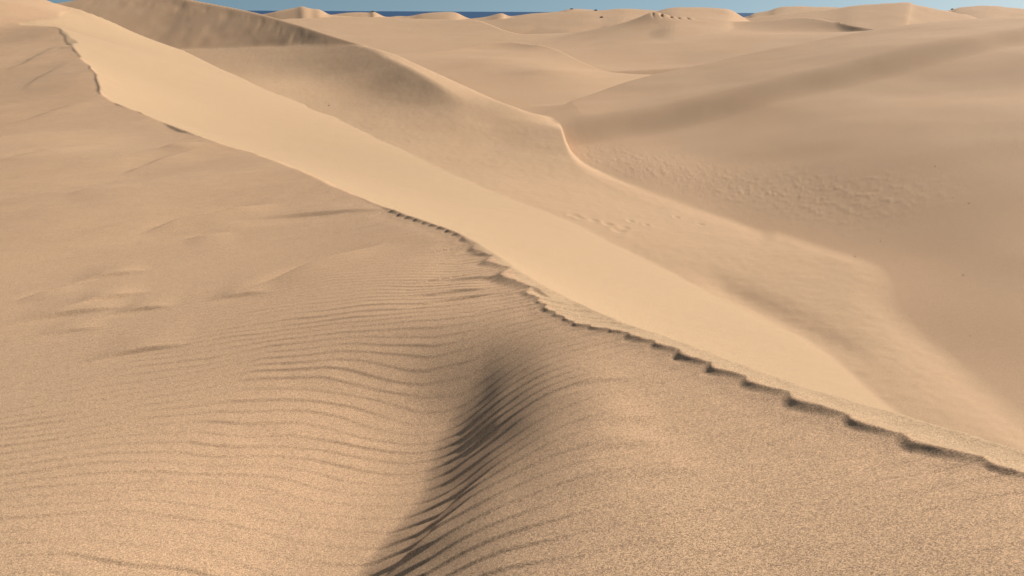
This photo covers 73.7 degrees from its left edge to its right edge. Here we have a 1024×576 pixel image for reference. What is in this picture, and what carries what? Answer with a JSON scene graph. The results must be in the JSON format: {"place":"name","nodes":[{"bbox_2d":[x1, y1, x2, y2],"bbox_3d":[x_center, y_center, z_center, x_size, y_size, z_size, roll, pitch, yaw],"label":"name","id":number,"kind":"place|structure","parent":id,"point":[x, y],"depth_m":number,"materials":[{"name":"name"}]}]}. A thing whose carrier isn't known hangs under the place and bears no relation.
{"place":"outdoors","nodes":[
{"label":"outdoors","id":0,"kind":"place"},
{"bbox_2d":[56,0,366,48],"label":"sand dune","id":1,"kind":"structure","parent":0,"point":[185,24],"depth_m":85.37,"materials":[{"name":"beige sand"}]},
{"bbox_2d":[262,6,350,18],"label":"sand dune","id":2,"kind":"structure","parent":0,"point":[299,12],"depth_m":322.80,"materials":[{"name":"beige sand"}]},
{"bbox_2d":[333,12,402,16],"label":"sand dune","id":3,"kind":"structure","parent":0,"point":[363,14],"depth_m":414.09,"materials":[{"name":"beige sand"}]},
{"bbox_2d":[280,17,570,53],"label":"sand dune","id":4,"kind":"structure","parent":0,"point":[402,35],"depth_m":184.79,"materials":[{"name":"beige sand"}]},
{"bbox_2d":[388,12,469,19],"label":"sand dune","id":5,"kind":"structure","parent":0,"point":[446,15],"depth_m":371.97,"materials":[{"name":"beige sand"}]},
{"bbox_2d":[250,11,753,18],"bbox_3d":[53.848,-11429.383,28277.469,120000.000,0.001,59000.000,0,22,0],"label":"sea","id":6,"kind":"structure","parent":0,"point":[470,15],"depth_m":4336.86,"materials":[{"name":"blue liquid"}]},
{"bbox_2d":[0,0,1023,575],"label":"sand dune","id":7,"kind":"structure","parent":0,"point":[246,328],"depth_m":4.55,"materials":[{"name":"beige sand"}]},
{"bbox_2d":[395,42,649,111],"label":"sand dune","id":8,"kind":"structure","parent":0,"point":[527,77],"depth_m":77.39,"materials":[{"name":"beige sand"}]},
{"bbox_2d":[461,9,587,20],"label":"sand dune","id":9,"kind":"structure","parent":0,"point":[497,16],"depth_m":327.38,"materials":[{"name":"beige sand"}]},
{"bbox_2d":[47,0,1023,12],"label":"sky","id":10,"kind":"structure","parent":0,"point":[738,6],"materials":[{"name":"blue"}]},
{"bbox_2d":[482,9,656,33],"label":"sand dune","id":11,"kind":"structure","parent":0,"point":[567,22],"depth_m":239.47,"materials":[{"name":"beige sand"}]},
{"bbox_2d":[180,44,1023,450],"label":"sand dune","id":12,"kind":"structure","parent":0,"point":[832,304],"depth_m":27.74,"materials":[{"name":"beige sand"}]},
{"bbox_2d":[601,7,748,36],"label":"sand dune","id":13,"kind":"structure","parent":0,"point":[711,19],"depth_m":150.21,"materials":[{"name":"beige sand"}]},
{"bbox_2d":[532,12,1019,74],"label":"sand dune","id":14,"kind":"structure","parent":0,"point":[638,45],"depth_m":114.06,"materials":[{"name":"beige sand"}]},
{"bbox_2d":[531,16,1023,423],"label":"sand dune","id":15,"kind":"structure","parent":0,"point":[889,154],"depth_m":34.73,"materials":[{"name":"beige sand"}]},
{"bbox_2d":[744,6,837,17],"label":"sand dune","id":16,"kind":"structure","parent":0,"point":[786,9],"depth_m":291.50,"materials":[{"name":"beige sand"}]},
{"bbox_2d":[778,17,873,31],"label":"sand dune","id":17,"kind":"structure","parent":0,"point":[849,28],"depth_m":125.81,"materials":[{"name":"beige sand"}]},
{"bbox_2d":[745,2,976,28],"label":"sand dune","id":18,"kind":"structure","parent":0,"point":[880,16],"depth_m":222.41,"materials":[{"name":"beige sand"}]},
{"bbox_2d":[948,6,1023,17],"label":"sand dune","id":19,"kind":"structure","parent":0,"point":[985,11],"depth_m":310.33,"materials":[{"name":"beige sand"}]}
]}

